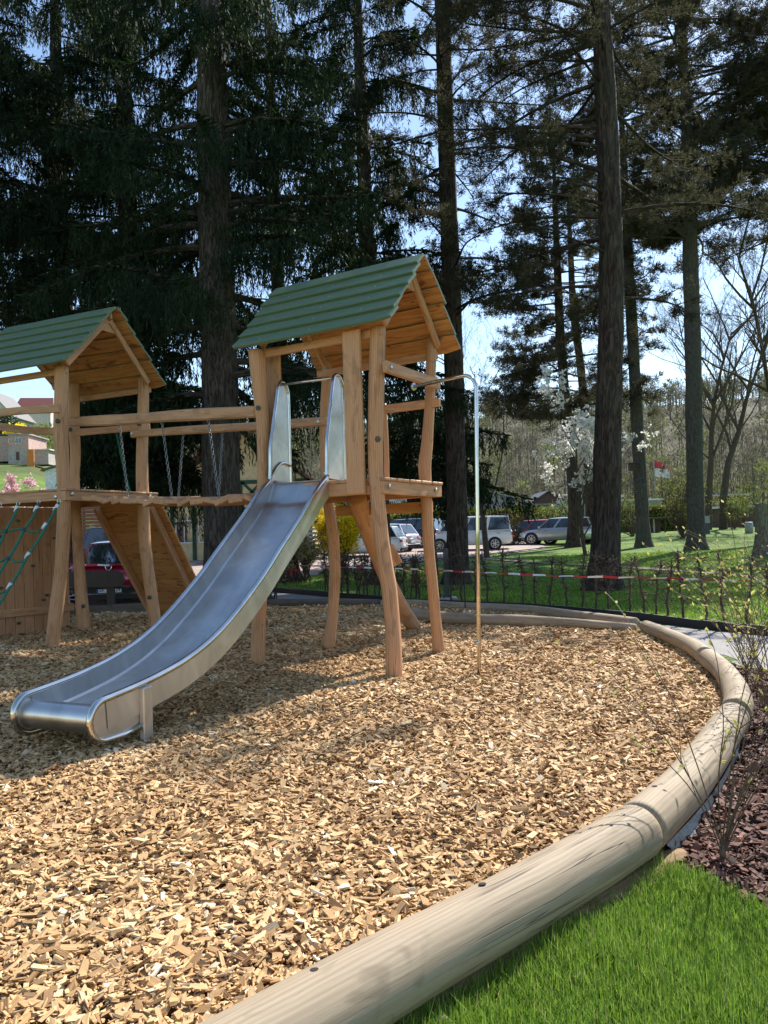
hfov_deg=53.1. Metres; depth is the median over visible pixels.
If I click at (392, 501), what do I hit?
garden hut
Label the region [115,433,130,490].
ramp rope
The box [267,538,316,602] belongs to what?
shrub
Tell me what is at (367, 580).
hedge plant
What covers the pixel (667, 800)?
border log
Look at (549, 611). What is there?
border log
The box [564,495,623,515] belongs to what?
garden hut
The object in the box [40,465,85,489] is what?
garden shed
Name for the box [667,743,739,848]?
plastic sheet
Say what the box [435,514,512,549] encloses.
parked car
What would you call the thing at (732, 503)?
shrub
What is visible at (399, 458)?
spruce tree
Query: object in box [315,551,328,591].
hedge plant
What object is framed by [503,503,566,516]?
garden hut
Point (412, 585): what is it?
hedge plant
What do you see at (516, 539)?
evergreen shrub
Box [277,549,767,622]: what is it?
park lawn grass
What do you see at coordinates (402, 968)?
border log
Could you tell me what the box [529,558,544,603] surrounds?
hedge plant
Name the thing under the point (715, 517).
garden hut
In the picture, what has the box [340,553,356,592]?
hedge plant
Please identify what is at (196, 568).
car park
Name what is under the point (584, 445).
magnolia tree
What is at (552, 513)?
shrub
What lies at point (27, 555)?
rope net
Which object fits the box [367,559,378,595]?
hedge plant
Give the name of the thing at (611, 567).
hedge plant
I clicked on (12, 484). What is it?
cherry tree
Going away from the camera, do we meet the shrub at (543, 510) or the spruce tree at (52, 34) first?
the spruce tree at (52, 34)
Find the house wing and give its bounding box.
[0,434,8,461]
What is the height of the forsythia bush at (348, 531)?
2.640 m
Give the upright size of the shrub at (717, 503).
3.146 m
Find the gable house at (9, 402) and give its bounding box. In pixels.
[0,393,35,426]
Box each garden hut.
[389,499,406,502]
[467,491,517,510]
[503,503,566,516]
[525,490,566,503]
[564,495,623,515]
[621,498,664,505]
[683,493,750,514]
[712,505,754,526]
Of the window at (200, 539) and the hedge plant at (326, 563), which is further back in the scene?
the window at (200, 539)
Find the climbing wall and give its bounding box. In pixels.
[0,507,73,634]
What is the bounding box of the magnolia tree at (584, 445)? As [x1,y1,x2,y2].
[531,365,659,555]
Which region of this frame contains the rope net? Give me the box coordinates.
[0,499,60,604]
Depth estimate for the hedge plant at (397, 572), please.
16.71 m
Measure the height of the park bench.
0.933 m
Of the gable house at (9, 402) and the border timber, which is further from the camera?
the gable house at (9, 402)
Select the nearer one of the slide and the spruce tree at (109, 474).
the slide
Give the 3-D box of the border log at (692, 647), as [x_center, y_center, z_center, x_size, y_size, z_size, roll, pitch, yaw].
[3.486,1.529,9.231,0.252,0.194,2.457,-2,-2,5]
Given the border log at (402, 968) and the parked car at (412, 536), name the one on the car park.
the parked car at (412, 536)
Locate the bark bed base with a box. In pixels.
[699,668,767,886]
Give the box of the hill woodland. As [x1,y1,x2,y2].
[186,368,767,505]
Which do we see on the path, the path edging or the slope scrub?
the path edging
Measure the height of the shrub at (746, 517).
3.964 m
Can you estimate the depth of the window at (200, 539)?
39.97 m
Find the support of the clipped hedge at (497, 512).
on the ground at (556, 548)
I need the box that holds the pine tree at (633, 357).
[526,31,722,547]
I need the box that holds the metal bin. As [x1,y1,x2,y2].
[745,522,752,532]
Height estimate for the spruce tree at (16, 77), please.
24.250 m
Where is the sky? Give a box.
[0,0,767,420]
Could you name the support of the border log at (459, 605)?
on the ground at (556, 548)
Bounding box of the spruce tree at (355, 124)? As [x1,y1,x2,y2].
[273,0,479,585]
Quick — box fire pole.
[411,374,480,674]
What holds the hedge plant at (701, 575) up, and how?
on the hedge soil
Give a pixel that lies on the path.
(718, 641)
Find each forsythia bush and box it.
[2,422,34,434]
[312,502,363,568]
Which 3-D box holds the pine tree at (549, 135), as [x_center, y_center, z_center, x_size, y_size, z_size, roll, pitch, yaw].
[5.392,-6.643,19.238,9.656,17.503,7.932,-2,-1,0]
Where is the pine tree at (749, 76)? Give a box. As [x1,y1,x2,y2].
[534,0,767,549]
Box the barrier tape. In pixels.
[70,563,764,581]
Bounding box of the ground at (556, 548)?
[0,396,767,1023]
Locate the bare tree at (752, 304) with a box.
[637,155,767,438]
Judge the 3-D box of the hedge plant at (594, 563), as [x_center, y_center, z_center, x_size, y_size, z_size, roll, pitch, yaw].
[3.655,1.212,13.340,0.494,1.202,0.305,0,0,-33]
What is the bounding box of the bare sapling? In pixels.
[428,237,565,556]
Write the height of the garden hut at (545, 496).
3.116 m
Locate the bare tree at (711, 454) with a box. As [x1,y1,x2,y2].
[624,230,767,529]
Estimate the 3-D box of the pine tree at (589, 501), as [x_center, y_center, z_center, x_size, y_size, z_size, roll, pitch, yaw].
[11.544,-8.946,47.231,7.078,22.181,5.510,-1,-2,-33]
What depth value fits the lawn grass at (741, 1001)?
2.59 m
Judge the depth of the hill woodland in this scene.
130.15 m
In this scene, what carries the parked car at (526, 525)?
on the car park
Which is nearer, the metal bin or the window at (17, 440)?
the metal bin
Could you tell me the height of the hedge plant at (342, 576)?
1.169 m
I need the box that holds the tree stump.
[750,504,767,556]
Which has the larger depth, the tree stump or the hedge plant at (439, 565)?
the tree stump
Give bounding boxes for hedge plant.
[314,549,328,590]
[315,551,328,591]
[340,552,347,592]
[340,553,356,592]
[340,554,353,592]
[347,551,360,593]
[355,553,366,593]
[358,552,370,594]
[358,555,371,594]
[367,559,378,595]
[394,554,405,586]
[396,554,411,596]
[406,551,423,598]
[406,552,419,597]
[408,552,424,598]
[418,553,440,588]
[435,556,443,597]
[440,555,456,599]
[449,549,469,600]
[466,552,483,600]
[471,551,493,601]
[492,546,511,601]
[509,555,530,602]
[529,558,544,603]
[542,555,561,604]
[551,557,571,605]
[571,556,591,607]
[582,547,606,608]
[600,555,623,609]
[618,559,638,611]
[621,552,651,612]
[646,559,668,613]
[658,558,683,615]
[666,551,691,617]
[686,552,713,619]
[710,553,736,621]
[730,547,766,623]
[749,560,767,596]
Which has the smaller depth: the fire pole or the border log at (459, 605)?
the fire pole
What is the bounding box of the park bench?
[69,570,129,604]
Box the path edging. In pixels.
[272,587,767,635]
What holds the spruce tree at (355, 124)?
on the ground at (556, 548)
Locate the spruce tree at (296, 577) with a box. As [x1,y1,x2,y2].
[196,0,355,582]
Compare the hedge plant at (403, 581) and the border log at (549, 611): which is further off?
the hedge plant at (403, 581)
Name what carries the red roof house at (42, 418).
on the ground at (556, 548)
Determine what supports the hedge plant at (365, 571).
on the hedge soil
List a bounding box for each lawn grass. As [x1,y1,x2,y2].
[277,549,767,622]
[392,843,767,1023]
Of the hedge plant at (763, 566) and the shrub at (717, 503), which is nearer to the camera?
the hedge plant at (763, 566)
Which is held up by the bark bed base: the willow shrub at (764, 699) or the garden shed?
the willow shrub at (764, 699)
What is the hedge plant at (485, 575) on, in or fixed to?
on the hedge soil
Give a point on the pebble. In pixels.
(443, 1014)
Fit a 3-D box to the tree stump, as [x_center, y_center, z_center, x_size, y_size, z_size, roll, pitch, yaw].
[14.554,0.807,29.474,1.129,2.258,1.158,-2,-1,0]
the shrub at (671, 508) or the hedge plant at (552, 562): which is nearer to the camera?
the hedge plant at (552, 562)
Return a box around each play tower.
[0,306,165,646]
[232,254,460,676]
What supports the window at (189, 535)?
in the timber house at (248, 481)
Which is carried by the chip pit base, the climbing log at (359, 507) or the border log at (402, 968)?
the climbing log at (359, 507)
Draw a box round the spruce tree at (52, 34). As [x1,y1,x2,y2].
[0,0,167,570]
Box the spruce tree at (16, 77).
[0,0,84,331]
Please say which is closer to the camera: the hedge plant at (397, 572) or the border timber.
the border timber
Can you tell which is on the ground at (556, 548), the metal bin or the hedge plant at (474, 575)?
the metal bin
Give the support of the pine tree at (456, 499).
on the ground at (556, 548)
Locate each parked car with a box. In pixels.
[69,541,138,603]
[83,526,108,549]
[320,526,407,556]
[390,517,442,547]
[390,523,420,550]
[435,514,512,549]
[502,519,557,544]
[518,516,591,544]
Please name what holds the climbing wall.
attached to the play tower at (76, 359)
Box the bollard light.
[434,548,457,599]
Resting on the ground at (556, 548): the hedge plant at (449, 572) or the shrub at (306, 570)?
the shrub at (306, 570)
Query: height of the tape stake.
0.912 m
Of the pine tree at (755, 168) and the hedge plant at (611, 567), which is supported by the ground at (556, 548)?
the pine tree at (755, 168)
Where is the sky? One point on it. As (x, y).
(34, 388)
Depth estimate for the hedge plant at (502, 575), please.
15.08 m
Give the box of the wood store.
[631,517,670,532]
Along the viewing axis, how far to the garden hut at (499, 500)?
88.05 m
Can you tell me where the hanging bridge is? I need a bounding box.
[69,406,326,506]
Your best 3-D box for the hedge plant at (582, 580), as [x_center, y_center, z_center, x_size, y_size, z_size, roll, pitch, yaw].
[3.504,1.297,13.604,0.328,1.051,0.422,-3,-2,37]
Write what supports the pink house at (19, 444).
on the ground at (556, 548)
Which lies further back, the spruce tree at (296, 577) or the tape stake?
the spruce tree at (296, 577)
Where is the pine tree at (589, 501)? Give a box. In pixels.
[518,187,598,542]
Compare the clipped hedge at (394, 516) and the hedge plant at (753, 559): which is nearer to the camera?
the hedge plant at (753, 559)
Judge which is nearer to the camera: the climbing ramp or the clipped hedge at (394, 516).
the climbing ramp
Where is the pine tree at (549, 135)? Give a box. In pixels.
[408,0,767,591]
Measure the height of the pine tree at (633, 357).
25.016 m
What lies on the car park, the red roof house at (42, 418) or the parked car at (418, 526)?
the parked car at (418, 526)
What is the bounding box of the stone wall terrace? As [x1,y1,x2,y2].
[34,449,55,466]
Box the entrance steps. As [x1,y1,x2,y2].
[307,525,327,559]
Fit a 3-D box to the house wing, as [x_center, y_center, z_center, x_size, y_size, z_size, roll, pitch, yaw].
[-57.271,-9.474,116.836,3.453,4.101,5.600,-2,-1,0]
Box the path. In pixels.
[267,592,767,669]
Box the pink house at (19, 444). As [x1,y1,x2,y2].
[5,433,48,466]
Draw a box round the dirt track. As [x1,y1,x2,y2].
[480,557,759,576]
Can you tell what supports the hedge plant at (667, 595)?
on the hedge soil
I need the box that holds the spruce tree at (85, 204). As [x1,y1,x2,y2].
[12,0,251,545]
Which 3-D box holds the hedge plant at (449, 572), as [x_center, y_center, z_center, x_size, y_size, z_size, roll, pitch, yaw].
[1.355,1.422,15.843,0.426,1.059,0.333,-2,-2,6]
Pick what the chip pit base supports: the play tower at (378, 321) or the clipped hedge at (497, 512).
the play tower at (378, 321)
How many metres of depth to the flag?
95.14 m
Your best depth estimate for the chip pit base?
4.89 m
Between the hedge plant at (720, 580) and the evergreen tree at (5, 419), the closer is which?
the hedge plant at (720, 580)
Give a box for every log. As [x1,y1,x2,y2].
[199,805,662,1023]
[268,598,380,606]
[347,495,420,631]
[380,599,475,611]
[397,848,691,1023]
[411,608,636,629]
[480,603,639,626]
[623,702,749,848]
[639,620,710,661]
[698,649,753,718]
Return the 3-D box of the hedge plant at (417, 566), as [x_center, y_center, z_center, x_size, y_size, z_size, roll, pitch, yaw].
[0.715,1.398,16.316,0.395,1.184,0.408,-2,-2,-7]
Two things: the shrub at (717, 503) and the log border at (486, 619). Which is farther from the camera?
the shrub at (717, 503)
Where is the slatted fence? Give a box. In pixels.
[81,507,101,537]
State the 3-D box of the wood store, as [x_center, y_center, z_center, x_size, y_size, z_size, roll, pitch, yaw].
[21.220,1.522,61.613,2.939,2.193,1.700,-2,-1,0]
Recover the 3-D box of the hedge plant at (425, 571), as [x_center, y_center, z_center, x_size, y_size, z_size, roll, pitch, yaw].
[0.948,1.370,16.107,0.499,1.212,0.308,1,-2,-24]
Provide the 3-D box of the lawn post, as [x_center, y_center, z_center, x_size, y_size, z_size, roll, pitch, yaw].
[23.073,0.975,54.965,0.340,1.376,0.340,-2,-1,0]
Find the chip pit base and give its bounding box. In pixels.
[0,607,718,1023]
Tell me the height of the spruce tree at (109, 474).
7.250 m
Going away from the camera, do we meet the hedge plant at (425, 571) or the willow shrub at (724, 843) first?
the willow shrub at (724, 843)
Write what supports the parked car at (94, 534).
on the car park
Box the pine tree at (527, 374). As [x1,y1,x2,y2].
[466,140,672,547]
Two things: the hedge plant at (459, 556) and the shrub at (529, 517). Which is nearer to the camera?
the hedge plant at (459, 556)
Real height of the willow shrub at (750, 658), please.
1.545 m
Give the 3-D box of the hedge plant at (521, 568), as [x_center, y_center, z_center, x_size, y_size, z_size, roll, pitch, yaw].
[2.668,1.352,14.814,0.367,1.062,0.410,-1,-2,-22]
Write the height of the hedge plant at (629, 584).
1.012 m
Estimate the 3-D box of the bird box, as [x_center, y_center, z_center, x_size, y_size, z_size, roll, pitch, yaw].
[12.556,-2.302,38.931,0.461,0.430,0.420,-2,-1,0]
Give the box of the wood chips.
[0,603,722,1023]
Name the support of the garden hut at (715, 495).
on the ground at (556, 548)
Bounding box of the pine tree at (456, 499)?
[314,0,553,585]
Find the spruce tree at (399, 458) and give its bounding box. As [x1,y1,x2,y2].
[337,364,537,574]
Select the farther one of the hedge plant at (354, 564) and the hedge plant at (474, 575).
the hedge plant at (354, 564)
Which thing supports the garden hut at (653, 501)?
on the ground at (556, 548)
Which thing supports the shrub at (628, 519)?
on the ground at (556, 548)
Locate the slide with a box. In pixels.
[9,373,345,744]
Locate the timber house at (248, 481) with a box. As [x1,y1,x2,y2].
[170,431,323,559]
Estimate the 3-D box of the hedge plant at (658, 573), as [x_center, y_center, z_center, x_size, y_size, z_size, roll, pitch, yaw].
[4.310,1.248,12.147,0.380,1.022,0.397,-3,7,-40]
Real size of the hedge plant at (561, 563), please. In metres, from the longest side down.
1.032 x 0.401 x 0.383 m
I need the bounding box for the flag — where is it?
[653,456,669,497]
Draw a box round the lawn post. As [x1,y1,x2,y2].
[705,516,709,533]
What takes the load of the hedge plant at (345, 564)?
on the hedge soil
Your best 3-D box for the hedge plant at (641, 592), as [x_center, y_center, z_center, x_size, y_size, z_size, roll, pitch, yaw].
[4.116,1.211,12.411,0.446,1.126,0.448,-4,-1,-45]
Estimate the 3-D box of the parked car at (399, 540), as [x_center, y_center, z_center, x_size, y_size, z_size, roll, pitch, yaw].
[-1.069,1.499,38.973,4.362,1.588,2.108,-2,-2,14]
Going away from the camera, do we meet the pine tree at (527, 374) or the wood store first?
the pine tree at (527, 374)
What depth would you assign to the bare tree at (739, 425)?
64.62 m
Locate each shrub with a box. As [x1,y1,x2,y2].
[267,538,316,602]
[295,517,327,581]
[499,503,523,527]
[505,526,524,544]
[519,501,548,520]
[530,500,566,518]
[542,502,567,518]
[555,571,767,858]
[621,490,635,536]
[642,500,767,716]
[651,465,713,538]
[657,544,767,683]
[669,526,767,682]
[681,497,767,621]
[712,495,719,522]
[713,488,749,528]
[728,484,764,526]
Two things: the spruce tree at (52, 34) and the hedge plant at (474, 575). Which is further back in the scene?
the spruce tree at (52, 34)
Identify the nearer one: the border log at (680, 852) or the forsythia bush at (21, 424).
the border log at (680, 852)
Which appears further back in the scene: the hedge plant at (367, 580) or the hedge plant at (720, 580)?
the hedge plant at (367, 580)
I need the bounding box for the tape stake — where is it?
[463,567,465,607]
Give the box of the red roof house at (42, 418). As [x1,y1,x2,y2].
[17,398,53,427]
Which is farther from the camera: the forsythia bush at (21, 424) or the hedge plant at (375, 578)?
the forsythia bush at (21, 424)
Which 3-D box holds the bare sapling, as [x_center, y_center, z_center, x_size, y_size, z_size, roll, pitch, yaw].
[3.586,-5.592,35.446,11.092,15.476,7.377,-3,-2,32]
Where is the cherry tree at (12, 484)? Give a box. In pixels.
[0,472,53,507]
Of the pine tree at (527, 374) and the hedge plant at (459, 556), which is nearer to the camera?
the hedge plant at (459, 556)
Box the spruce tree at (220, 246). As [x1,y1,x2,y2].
[14,0,401,565]
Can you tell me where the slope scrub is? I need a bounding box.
[2,421,53,449]
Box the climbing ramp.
[93,505,195,615]
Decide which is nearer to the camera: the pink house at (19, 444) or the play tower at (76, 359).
the play tower at (76, 359)
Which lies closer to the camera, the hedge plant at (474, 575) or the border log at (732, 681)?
the border log at (732, 681)
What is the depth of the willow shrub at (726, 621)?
4.23 m
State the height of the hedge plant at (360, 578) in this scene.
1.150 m
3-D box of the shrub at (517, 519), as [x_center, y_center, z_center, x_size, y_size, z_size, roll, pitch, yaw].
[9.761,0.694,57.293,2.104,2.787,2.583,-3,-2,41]
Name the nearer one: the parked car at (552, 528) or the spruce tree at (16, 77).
the spruce tree at (16, 77)
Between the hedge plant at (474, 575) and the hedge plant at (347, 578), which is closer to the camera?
the hedge plant at (474, 575)
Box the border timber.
[70,603,145,617]
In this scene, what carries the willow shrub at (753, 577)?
on the bark bed base
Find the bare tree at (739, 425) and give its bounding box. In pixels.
[684,270,767,528]
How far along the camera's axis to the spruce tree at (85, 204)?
19.80 m
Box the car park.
[69,541,547,606]
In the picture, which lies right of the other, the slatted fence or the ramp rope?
the ramp rope
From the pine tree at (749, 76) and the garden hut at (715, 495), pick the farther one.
the garden hut at (715, 495)
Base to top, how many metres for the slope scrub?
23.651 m
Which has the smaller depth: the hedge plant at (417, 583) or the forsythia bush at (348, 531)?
the hedge plant at (417, 583)
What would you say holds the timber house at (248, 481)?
on the ground at (556, 548)
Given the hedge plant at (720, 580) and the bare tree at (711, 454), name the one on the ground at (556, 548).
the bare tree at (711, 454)
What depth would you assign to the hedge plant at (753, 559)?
10.67 m
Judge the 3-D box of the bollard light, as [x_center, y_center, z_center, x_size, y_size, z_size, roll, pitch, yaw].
[1.274,1.370,16.085,0.480,1.218,0.360,-2,-1,0]
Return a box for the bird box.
[626,462,636,470]
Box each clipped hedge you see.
[390,508,486,521]
[486,506,559,526]
[621,504,686,531]
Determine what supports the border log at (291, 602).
on the ground at (556, 548)
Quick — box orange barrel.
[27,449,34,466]
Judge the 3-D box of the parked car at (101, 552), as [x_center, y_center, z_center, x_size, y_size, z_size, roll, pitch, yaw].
[-6.949,1.539,20.549,2.375,1.600,5.330,-2,-2,-11]
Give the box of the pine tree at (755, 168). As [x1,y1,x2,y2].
[644,0,767,276]
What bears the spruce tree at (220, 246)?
on the ground at (556, 548)
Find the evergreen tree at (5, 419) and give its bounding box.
[0,416,20,433]
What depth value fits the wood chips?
4.41 m
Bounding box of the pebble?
[435,1013,447,1021]
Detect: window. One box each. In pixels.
[15,437,21,443]
[175,520,192,543]
[198,520,203,542]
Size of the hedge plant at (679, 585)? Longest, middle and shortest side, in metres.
1.200 x 0.494 x 0.305 m
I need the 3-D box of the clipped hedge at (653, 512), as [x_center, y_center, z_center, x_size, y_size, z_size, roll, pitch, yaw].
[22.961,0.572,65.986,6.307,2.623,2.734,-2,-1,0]
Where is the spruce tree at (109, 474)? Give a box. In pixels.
[54,369,201,496]

